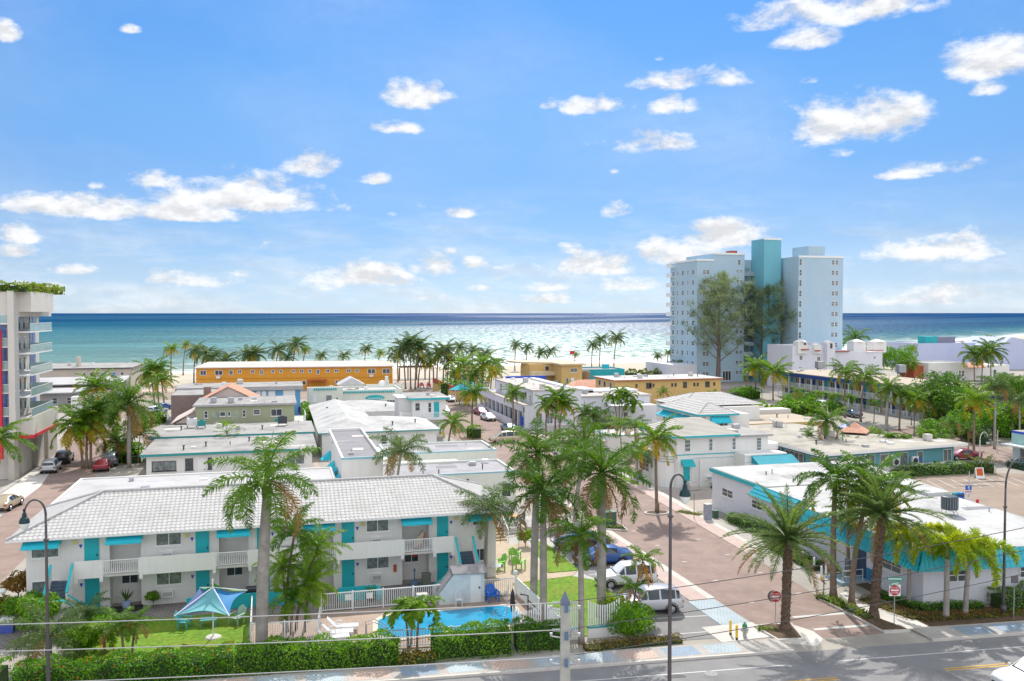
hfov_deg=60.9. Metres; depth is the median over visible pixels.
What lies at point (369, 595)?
notice plate
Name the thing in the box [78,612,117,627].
bush
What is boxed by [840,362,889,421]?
coconut palm
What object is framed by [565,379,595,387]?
tiled annex
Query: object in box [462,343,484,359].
coconut palm
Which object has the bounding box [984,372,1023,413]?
broadleaf tree
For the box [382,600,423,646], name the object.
christmas palm
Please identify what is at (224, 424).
fan palm
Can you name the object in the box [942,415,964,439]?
slender palm
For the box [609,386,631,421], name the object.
christmas palm
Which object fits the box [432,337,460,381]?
coconut palm
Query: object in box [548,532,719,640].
parking bays
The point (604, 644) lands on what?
ground cover
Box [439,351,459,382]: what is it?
coconut palm
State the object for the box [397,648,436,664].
ground shrubs
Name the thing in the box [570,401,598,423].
royal palm
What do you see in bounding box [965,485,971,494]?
parking sign
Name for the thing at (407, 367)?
pergola
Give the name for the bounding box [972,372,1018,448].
queen palm
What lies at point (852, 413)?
parked car
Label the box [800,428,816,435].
slender palm
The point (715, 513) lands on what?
utility cabinet
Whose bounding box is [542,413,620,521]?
royal palm
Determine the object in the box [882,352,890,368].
coconut palm
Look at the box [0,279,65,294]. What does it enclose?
roof planting
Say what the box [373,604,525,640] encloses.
swimming pool
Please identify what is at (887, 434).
christmas palm
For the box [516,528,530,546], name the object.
bush
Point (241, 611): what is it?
garden chair
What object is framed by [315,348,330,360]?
coconut palm
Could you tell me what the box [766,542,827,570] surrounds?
ground shrubs
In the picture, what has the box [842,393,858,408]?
christmas palm
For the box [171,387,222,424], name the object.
brick building
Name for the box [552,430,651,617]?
royal palm
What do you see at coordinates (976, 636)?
kerb
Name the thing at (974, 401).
coconut palm
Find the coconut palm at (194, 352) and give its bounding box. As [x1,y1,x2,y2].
[184,340,207,382]
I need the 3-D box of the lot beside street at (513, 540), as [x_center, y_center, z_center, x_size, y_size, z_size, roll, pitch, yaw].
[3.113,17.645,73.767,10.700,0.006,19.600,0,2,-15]
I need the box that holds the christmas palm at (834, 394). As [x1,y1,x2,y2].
[828,392,842,405]
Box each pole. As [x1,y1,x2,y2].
[550,591,580,680]
[913,408,914,436]
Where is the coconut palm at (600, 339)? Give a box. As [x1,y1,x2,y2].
[591,331,608,366]
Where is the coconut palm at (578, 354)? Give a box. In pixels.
[572,351,579,361]
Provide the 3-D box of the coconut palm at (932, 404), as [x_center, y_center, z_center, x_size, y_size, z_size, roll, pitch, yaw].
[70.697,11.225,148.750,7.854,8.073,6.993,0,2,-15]
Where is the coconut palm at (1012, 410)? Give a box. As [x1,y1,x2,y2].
[1000,402,1023,438]
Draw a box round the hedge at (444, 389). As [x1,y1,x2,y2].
[438,377,468,395]
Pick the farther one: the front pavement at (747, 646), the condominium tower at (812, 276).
the condominium tower at (812, 276)
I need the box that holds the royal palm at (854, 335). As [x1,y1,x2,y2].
[842,324,870,349]
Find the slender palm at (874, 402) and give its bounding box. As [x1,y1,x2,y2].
[865,397,884,422]
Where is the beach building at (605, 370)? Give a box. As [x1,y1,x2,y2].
[582,364,624,379]
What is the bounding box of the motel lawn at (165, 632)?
[62,611,248,663]
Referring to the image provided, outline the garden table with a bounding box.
[200,616,216,627]
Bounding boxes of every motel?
[5,474,509,607]
[775,369,1023,429]
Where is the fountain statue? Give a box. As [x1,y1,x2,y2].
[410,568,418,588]
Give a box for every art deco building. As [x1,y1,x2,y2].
[307,385,400,404]
[480,377,655,429]
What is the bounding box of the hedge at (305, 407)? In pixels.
[300,401,313,426]
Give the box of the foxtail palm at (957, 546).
[909,523,993,616]
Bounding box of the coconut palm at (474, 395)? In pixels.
[458,377,494,425]
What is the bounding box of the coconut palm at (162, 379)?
[144,367,178,402]
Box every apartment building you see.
[0,291,58,480]
[40,357,143,387]
[175,379,302,415]
[192,395,296,423]
[194,360,394,388]
[506,360,585,383]
[592,372,723,403]
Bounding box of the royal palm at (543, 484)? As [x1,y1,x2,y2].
[492,445,592,624]
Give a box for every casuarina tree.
[680,269,760,376]
[734,277,799,381]
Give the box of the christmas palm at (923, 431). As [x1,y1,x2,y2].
[915,427,936,437]
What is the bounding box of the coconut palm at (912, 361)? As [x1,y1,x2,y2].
[898,357,921,376]
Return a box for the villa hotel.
[767,339,885,387]
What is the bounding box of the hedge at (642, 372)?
[625,368,661,374]
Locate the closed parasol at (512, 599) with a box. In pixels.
[510,588,514,611]
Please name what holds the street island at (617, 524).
on the street island kerb at (615, 529)
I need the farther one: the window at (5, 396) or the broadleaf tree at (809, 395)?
the broadleaf tree at (809, 395)
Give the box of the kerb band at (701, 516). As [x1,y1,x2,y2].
[532,431,766,552]
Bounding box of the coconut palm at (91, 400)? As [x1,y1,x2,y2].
[68,393,119,468]
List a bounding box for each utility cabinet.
[597,509,616,524]
[703,503,712,519]
[712,509,718,517]
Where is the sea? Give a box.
[39,313,1023,372]
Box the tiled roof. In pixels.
[839,422,868,433]
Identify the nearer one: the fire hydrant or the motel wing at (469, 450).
the fire hydrant
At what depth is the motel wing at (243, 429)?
122.95 m
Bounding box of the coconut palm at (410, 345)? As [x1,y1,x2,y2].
[395,331,428,389]
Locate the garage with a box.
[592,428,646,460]
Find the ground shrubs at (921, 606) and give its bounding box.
[880,589,985,610]
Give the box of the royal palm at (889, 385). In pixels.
[873,375,907,430]
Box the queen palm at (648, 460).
[620,441,652,482]
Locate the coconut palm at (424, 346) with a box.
[404,335,436,389]
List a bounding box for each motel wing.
[40,375,128,410]
[140,434,316,474]
[148,421,314,440]
[308,399,439,456]
[321,428,382,477]
[377,440,496,461]
[383,459,515,505]
[652,392,763,427]
[749,407,824,426]
[749,421,967,466]
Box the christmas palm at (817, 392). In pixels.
[813,390,828,398]
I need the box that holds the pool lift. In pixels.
[520,593,539,616]
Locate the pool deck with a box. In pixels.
[252,595,537,648]
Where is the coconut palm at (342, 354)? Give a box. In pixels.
[336,349,353,360]
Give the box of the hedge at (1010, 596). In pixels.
[986,580,1023,610]
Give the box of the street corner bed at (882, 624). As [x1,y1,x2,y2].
[823,597,906,629]
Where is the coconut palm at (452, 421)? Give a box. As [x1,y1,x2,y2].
[435,410,471,440]
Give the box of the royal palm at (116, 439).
[88,422,138,460]
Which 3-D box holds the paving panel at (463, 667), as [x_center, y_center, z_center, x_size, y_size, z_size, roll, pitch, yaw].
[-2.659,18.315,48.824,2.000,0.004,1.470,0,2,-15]
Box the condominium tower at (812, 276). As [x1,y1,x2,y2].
[646,238,843,381]
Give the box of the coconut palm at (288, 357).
[278,352,297,360]
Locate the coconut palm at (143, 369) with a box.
[132,356,172,401]
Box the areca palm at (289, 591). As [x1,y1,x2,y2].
[268,575,317,634]
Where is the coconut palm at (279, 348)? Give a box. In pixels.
[266,339,292,360]
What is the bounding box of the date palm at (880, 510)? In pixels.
[822,462,954,617]
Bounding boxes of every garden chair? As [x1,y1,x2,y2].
[174,611,192,629]
[228,605,246,625]
[454,590,462,605]
[485,583,500,602]
[496,553,507,571]
[508,547,521,559]
[511,555,525,570]
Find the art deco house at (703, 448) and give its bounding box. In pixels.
[635,417,799,490]
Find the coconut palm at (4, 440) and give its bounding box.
[0,418,37,463]
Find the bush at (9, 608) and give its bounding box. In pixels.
[0,589,42,627]
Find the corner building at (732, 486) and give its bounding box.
[709,460,1023,603]
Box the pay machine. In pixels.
[958,492,963,498]
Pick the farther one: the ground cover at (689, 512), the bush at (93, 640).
the ground cover at (689, 512)
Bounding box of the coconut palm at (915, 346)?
[907,343,917,353]
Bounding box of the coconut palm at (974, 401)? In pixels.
[954,383,998,450]
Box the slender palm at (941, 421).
[931,417,949,430]
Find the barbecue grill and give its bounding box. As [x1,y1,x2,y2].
[246,585,256,592]
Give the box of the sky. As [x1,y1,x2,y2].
[0,0,1023,312]
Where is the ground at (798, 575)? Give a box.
[0,369,1023,680]
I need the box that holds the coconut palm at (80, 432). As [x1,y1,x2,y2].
[45,397,120,468]
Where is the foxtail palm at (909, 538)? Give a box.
[873,520,947,602]
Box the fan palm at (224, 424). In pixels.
[213,420,239,437]
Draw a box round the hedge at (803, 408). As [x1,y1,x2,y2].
[754,396,826,415]
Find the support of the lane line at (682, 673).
on the road
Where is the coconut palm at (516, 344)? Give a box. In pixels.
[507,338,523,370]
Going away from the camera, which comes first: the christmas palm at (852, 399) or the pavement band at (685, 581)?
the pavement band at (685, 581)
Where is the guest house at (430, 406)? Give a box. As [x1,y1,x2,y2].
[393,392,449,436]
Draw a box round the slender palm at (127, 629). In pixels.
[93,606,147,656]
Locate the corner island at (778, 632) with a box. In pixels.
[763,624,800,637]
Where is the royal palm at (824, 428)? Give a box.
[803,403,850,440]
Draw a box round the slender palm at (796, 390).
[788,386,806,400]
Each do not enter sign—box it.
[768,590,780,622]
[887,577,902,624]
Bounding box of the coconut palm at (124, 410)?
[103,391,141,425]
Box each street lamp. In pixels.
[19,499,50,680]
[667,473,690,680]
[978,432,989,460]
[1000,457,1023,613]
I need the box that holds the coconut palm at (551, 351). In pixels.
[543,344,557,359]
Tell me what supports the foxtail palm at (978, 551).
on the front bed at (866, 586)
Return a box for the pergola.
[398,365,433,379]
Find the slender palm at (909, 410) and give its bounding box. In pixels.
[898,400,920,424]
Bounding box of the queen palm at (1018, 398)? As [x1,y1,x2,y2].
[999,389,1023,429]
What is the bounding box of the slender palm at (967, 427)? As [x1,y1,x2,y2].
[954,421,977,448]
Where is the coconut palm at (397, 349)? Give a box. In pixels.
[387,338,416,388]
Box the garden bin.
[421,572,430,587]
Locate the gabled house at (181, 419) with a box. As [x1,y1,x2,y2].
[170,382,259,424]
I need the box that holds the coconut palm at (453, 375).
[441,363,465,381]
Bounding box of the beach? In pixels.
[149,336,1023,385]
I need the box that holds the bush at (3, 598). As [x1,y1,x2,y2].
[0,594,12,615]
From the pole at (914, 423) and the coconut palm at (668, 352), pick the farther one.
the coconut palm at (668, 352)
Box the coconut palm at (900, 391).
[884,382,917,430]
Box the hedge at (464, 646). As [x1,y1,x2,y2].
[428,618,513,661]
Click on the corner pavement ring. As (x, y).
(812, 638)
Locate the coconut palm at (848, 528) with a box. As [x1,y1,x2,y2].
[822,498,869,575]
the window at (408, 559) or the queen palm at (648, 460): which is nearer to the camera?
the window at (408, 559)
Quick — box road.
[421,635,1023,680]
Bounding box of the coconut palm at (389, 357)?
[386,347,406,381]
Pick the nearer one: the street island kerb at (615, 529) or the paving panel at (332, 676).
the paving panel at (332, 676)
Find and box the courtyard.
[538,433,634,471]
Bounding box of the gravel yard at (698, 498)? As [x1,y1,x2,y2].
[660,489,714,511]
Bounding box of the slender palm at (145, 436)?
[116,419,161,462]
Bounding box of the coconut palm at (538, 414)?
[533,390,558,434]
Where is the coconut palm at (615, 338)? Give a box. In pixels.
[608,328,629,366]
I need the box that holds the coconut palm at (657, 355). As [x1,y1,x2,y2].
[651,351,662,360]
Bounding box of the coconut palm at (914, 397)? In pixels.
[902,386,931,427]
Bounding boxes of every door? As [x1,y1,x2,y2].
[84,538,98,560]
[85,578,99,607]
[195,531,208,552]
[196,570,209,592]
[198,459,205,472]
[257,528,259,548]
[342,522,353,542]
[342,559,354,586]
[434,402,438,411]
[437,516,447,536]
[437,552,447,580]
[470,574,480,602]
[683,466,689,483]
[856,549,866,577]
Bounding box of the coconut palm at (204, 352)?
[191,344,218,363]
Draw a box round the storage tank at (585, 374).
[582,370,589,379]
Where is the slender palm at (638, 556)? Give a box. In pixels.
[620,544,663,602]
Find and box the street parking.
[0,465,50,515]
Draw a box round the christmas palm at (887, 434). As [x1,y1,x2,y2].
[878,432,900,438]
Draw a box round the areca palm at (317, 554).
[285,523,352,629]
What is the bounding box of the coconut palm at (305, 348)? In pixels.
[299,344,312,360]
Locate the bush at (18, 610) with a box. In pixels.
[14,592,62,632]
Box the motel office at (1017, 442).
[1001,430,1023,462]
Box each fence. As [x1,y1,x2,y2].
[250,596,320,643]
[321,584,440,612]
[381,619,551,645]
[484,577,514,596]
[503,513,570,534]
[512,604,540,644]
[516,576,558,625]
[544,604,577,639]
[587,598,619,637]
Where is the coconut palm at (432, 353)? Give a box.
[427,345,449,378]
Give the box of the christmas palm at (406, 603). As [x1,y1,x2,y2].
[392,594,431,644]
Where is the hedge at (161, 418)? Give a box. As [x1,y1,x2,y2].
[125,412,168,430]
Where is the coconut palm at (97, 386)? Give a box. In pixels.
[72,368,120,453]
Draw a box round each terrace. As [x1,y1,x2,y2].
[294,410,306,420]
[485,540,576,595]
[498,514,578,533]
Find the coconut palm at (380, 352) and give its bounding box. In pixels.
[374,348,386,359]
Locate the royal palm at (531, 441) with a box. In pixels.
[488,417,579,594]
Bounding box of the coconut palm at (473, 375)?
[459,365,487,405]
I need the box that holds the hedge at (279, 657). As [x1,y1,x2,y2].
[231,628,400,676]
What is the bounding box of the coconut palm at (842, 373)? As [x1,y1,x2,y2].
[824,358,863,417]
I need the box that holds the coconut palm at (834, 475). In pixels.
[792,448,882,596]
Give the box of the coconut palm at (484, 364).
[465,349,502,404]
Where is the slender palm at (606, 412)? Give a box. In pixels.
[599,406,625,422]
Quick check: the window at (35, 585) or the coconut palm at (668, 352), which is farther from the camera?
the coconut palm at (668, 352)
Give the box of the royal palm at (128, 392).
[89,374,167,467]
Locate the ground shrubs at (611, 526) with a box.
[606,524,624,527]
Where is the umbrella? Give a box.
[489,562,500,567]
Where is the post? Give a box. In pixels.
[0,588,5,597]
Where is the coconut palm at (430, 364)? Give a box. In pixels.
[421,354,439,386]
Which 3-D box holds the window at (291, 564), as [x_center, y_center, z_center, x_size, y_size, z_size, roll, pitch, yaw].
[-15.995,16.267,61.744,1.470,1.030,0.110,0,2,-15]
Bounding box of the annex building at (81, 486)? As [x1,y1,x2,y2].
[51,467,335,503]
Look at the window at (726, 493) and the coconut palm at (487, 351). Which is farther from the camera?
the coconut palm at (487, 351)
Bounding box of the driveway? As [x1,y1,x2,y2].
[651,484,711,489]
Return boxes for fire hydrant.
[741,622,748,638]
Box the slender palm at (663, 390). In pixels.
[656,386,672,396]
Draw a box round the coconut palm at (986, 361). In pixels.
[968,344,998,381]
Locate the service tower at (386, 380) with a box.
[384,376,388,384]
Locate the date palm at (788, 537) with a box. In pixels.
[719,482,851,629]
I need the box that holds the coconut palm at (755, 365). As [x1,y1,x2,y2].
[737,354,767,386]
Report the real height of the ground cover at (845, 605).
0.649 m
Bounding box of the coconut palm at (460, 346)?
[452,340,469,365]
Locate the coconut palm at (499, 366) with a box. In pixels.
[489,356,507,388]
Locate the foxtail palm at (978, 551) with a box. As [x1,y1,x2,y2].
[923,521,1020,613]
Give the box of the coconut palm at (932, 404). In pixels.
[904,383,944,422]
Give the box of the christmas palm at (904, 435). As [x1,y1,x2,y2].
[900,433,911,438]
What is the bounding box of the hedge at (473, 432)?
[464,424,482,437]
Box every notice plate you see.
[345,594,351,600]
[366,592,372,598]
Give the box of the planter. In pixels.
[108,604,142,612]
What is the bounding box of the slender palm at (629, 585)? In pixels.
[616,575,650,602]
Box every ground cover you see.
[582,631,686,651]
[675,509,702,515]
[757,624,776,631]
[813,591,874,618]
[856,594,1008,622]
[991,606,1023,616]
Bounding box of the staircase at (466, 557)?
[433,536,478,595]
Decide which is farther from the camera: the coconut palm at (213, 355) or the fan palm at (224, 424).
the coconut palm at (213, 355)
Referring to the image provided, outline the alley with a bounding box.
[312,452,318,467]
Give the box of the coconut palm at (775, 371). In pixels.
[756,355,793,399]
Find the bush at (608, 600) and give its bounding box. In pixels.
[598,591,627,611]
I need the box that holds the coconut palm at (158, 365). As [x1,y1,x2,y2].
[142,354,177,402]
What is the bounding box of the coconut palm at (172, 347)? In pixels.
[162,340,182,378]
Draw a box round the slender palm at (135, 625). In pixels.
[115,605,158,657]
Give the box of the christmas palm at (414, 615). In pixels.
[395,595,445,651]
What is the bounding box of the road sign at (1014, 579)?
[1011,576,1017,618]
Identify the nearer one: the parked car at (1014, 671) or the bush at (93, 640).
the parked car at (1014, 671)
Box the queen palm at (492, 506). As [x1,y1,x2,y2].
[454,481,516,580]
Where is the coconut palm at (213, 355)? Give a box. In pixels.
[199,346,226,364]
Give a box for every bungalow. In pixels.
[899,361,966,380]
[967,362,1008,379]
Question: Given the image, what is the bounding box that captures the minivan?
[489,430,521,442]
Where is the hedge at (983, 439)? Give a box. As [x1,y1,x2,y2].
[948,420,990,444]
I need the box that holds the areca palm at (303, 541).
[270,502,323,630]
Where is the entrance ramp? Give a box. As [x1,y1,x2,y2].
[825,565,868,585]
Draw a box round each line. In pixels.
[0,602,560,624]
[0,629,560,651]
[4,472,47,511]
[86,656,559,680]
[571,527,1023,601]
[571,550,1023,628]
[571,574,1022,655]
[583,665,784,680]
[792,612,845,617]
[793,677,836,680]
[813,624,868,629]
[839,646,1023,660]
[943,662,1013,668]
[946,665,1008,670]
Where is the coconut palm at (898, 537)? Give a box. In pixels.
[869,521,920,566]
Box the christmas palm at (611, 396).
[602,393,624,417]
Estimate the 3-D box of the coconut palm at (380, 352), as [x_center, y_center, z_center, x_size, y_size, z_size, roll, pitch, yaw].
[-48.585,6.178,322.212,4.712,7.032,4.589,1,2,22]
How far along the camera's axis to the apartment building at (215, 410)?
133.20 m
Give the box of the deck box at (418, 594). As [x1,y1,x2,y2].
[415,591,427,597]
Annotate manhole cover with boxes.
[704,671,717,676]
[785,663,798,667]
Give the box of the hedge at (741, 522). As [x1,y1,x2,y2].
[725,512,776,539]
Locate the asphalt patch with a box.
[665,674,685,678]
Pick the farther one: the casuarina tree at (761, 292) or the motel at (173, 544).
the casuarina tree at (761, 292)
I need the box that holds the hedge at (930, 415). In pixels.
[919,407,946,424]
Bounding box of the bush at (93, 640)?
[54,627,100,652]
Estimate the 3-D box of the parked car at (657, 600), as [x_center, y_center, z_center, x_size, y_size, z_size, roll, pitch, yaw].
[9.121,17.280,58.330,4.430,1.700,2.200,0,2,-8]
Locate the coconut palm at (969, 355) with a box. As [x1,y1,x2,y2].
[957,343,987,379]
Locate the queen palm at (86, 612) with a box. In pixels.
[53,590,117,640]
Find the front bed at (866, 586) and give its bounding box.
[810,557,1023,625]
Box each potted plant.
[116,589,133,608]
[365,584,377,601]
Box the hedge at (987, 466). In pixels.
[964,453,996,473]
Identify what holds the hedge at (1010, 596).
on the front bed at (866, 586)
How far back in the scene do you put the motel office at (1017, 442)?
113.85 m
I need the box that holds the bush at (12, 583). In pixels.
[0,569,26,597]
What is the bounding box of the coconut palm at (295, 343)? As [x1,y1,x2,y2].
[285,335,310,360]
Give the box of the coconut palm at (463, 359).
[445,351,480,404]
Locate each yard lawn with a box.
[513,576,626,635]
[529,540,577,572]
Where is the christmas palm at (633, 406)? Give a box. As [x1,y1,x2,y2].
[622,398,643,419]
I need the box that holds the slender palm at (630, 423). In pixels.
[616,414,650,471]
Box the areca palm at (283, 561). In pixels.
[250,545,305,631]
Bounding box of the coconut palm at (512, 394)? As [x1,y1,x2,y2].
[498,382,525,422]
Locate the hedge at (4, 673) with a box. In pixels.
[0,655,12,680]
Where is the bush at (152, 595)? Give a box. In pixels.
[144,590,159,606]
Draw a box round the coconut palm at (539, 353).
[533,346,547,359]
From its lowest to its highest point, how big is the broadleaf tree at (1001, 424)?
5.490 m
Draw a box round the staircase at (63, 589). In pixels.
[39,563,99,633]
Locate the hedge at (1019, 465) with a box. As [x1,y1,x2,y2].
[1005,458,1023,470]
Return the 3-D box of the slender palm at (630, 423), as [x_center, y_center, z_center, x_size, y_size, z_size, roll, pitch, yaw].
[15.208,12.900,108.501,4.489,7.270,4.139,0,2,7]
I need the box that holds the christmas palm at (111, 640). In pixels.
[75,616,123,653]
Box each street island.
[458,437,487,441]
[584,517,626,529]
[647,510,667,513]
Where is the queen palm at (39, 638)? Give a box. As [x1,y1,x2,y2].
[0,601,89,666]
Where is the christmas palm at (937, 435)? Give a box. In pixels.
[935,433,950,438]
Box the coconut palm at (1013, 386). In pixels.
[985,371,1022,402]
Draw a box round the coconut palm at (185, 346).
[180,339,193,374]
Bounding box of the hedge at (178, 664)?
[8,639,235,680]
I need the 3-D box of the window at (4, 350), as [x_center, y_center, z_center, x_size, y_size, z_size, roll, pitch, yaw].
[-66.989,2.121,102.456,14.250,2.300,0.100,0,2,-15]
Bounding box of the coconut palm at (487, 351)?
[478,345,496,380]
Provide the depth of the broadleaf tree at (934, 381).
150.60 m
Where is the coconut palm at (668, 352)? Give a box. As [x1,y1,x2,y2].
[664,349,672,361]
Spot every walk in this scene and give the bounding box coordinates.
[0,582,524,648]
[139,378,494,391]
[839,591,927,629]
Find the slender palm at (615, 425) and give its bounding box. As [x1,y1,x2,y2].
[606,416,633,461]
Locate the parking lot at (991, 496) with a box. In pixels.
[908,473,1023,516]
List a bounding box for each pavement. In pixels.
[0,480,20,493]
[190,638,791,680]
[701,622,769,641]
[702,513,829,580]
[911,620,1023,640]
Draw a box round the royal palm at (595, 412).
[578,404,610,435]
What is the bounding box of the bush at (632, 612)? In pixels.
[606,599,656,636]
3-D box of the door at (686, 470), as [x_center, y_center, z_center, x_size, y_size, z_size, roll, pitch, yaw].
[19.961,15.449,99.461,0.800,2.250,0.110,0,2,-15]
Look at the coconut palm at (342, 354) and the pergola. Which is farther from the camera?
the coconut palm at (342, 354)
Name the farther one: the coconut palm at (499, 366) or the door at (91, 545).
the coconut palm at (499, 366)
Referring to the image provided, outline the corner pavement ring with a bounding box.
[756,624,822,645]
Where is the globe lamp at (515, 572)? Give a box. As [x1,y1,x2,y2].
[513,570,517,595]
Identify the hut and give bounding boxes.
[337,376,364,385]
[449,381,484,404]
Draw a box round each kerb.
[371,649,793,680]
[588,520,627,530]
[644,510,668,514]
[754,623,804,641]
[819,599,909,632]
[932,632,1023,641]
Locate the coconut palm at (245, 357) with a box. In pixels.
[232,344,263,361]
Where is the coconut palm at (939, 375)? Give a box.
[924,370,953,387]
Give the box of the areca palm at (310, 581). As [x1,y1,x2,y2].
[283,558,340,631]
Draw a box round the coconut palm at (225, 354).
[216,351,238,361]
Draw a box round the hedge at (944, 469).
[890,460,977,476]
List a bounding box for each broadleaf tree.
[142,409,160,415]
[448,370,488,388]
[588,413,621,432]
[729,384,753,399]
[782,393,802,404]
[800,391,819,401]
[823,398,847,413]
[866,425,888,434]
[882,345,919,376]
[906,371,967,415]
[915,418,955,438]
[932,384,984,420]
[941,409,984,440]
[975,406,1017,440]
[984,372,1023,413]
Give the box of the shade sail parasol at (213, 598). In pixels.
[174,579,246,639]
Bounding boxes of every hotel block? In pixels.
[884,336,974,365]
[963,336,1023,368]
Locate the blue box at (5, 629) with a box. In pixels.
[0,615,15,633]
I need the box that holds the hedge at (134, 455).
[107,437,145,464]
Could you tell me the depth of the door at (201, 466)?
104.93 m
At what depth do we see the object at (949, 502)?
68.28 m
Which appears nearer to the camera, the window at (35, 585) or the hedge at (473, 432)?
the window at (35, 585)
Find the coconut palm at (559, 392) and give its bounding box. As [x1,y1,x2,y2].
[540,380,576,431]
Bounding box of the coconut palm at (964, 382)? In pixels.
[948,379,976,420]
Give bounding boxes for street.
[0,392,145,581]
[143,388,764,399]
[446,400,883,637]
[505,533,594,579]
[886,427,1012,465]
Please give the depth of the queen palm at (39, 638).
49.33 m
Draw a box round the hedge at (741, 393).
[728,387,762,399]
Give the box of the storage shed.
[436,563,487,604]
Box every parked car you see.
[0,494,23,510]
[40,458,61,473]
[54,449,73,463]
[92,458,112,471]
[103,451,120,465]
[147,405,167,412]
[158,403,170,408]
[446,395,456,401]
[473,407,487,414]
[480,412,495,420]
[500,423,517,430]
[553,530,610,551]
[572,544,632,566]
[594,560,657,589]
[617,583,683,613]
[838,423,849,428]
[843,409,862,417]
[954,448,982,460]
[990,656,1023,680]
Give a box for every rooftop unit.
[187,417,196,427]
[197,420,205,427]
[278,415,286,423]
[815,361,824,368]
[895,365,905,373]
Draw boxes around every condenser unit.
[891,457,899,465]
[910,456,918,462]
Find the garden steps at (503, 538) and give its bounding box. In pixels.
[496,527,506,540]
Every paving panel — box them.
[213,678,246,680]
[257,675,294,680]
[305,671,343,680]
[353,668,391,679]
[399,665,438,675]
[445,662,484,672]
[490,658,529,669]
[533,656,572,665]
[578,652,616,662]
[619,649,659,659]
[660,646,701,655]
[688,599,747,624]
[701,643,742,652]
[951,625,996,634]
[987,622,1023,631]
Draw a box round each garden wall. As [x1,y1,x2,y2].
[186,591,295,612]
[338,585,381,601]
[366,384,402,392]
[433,378,459,390]
[433,383,467,400]
[477,403,511,422]
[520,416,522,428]
[539,522,582,536]
[547,424,613,432]
[547,504,572,514]
[882,461,945,471]
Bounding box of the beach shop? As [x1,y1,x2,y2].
[498,375,545,379]
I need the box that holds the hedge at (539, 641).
[512,615,570,654]
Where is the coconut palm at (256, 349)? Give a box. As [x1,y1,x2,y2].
[243,342,270,360]
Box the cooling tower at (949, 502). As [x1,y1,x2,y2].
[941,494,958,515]
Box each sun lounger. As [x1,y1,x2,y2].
[316,627,349,641]
[321,622,353,635]
[327,616,358,631]
[413,531,425,547]
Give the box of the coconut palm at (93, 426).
[59,397,118,468]
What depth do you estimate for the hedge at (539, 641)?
51.48 m
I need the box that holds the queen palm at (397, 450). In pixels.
[368,426,431,475]
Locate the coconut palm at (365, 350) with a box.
[359,341,375,360]
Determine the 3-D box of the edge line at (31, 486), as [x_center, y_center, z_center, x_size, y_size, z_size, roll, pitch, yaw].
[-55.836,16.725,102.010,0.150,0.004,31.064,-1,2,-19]
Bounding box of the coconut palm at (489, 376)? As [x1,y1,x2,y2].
[483,361,507,388]
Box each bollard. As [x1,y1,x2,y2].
[729,620,731,634]
[735,625,737,639]
[820,566,822,579]
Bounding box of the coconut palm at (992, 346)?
[968,337,1009,383]
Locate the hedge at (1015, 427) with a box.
[996,400,1023,437]
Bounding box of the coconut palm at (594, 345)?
[585,340,599,366]
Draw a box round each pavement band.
[523,484,707,600]
[527,431,759,553]
[547,489,714,598]
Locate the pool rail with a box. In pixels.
[365,619,387,633]
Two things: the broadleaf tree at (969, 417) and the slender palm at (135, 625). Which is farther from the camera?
the broadleaf tree at (969, 417)
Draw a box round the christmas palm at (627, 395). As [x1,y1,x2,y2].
[617,391,639,418]
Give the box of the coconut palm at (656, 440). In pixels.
[630,413,685,511]
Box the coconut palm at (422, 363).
[411,351,433,387]
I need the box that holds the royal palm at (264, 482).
[201,430,322,649]
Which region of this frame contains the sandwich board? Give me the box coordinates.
[974,467,984,478]
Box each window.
[0,325,7,337]
[2,348,7,360]
[2,371,7,383]
[3,394,8,406]
[3,417,10,435]
[22,317,24,329]
[23,356,25,369]
[23,376,25,389]
[29,317,34,322]
[29,332,35,342]
[30,354,35,362]
[30,375,35,381]
[30,549,60,560]
[31,579,59,599]
[120,575,139,585]
[152,461,175,471]
[155,532,182,547]
[155,572,182,586]
[185,458,193,470]
[200,370,205,374]
[204,411,207,418]
[207,457,211,469]
[215,370,222,374]
[225,567,243,577]
[242,410,245,417]
[253,409,259,414]
[268,391,274,395]
[270,409,281,416]
[276,526,296,539]
[277,564,296,575]
[283,390,294,395]
[287,454,304,464]
[326,395,331,400]
[365,520,389,533]
[365,557,389,570]
[367,369,374,373]
[381,434,386,443]
[382,369,389,373]
[403,554,419,563]
[415,403,419,411]
[428,402,430,411]
[471,522,483,526]
[477,548,487,561]
[501,482,511,497]
[547,413,552,423]
[570,368,576,372]
[639,459,649,472]
[646,383,651,388]
[684,440,690,452]
[705,381,709,386]
[708,439,713,451]
[721,487,732,499]
[722,371,730,380]
[731,438,735,450]
[751,499,762,511]
[756,437,761,449]
[785,449,803,462]
[865,455,874,465]
[880,453,889,463]
[882,559,901,576]
[900,452,907,463]
[917,451,922,462]
[943,449,951,460]
[950,570,970,581]
[1019,567,1023,577]
[1020,448,1023,460]
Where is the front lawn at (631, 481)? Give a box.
[607,468,651,484]
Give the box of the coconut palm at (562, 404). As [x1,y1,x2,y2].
[547,391,580,435]
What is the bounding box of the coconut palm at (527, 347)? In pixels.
[520,343,536,359]
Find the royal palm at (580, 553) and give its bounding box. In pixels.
[545,506,614,644]

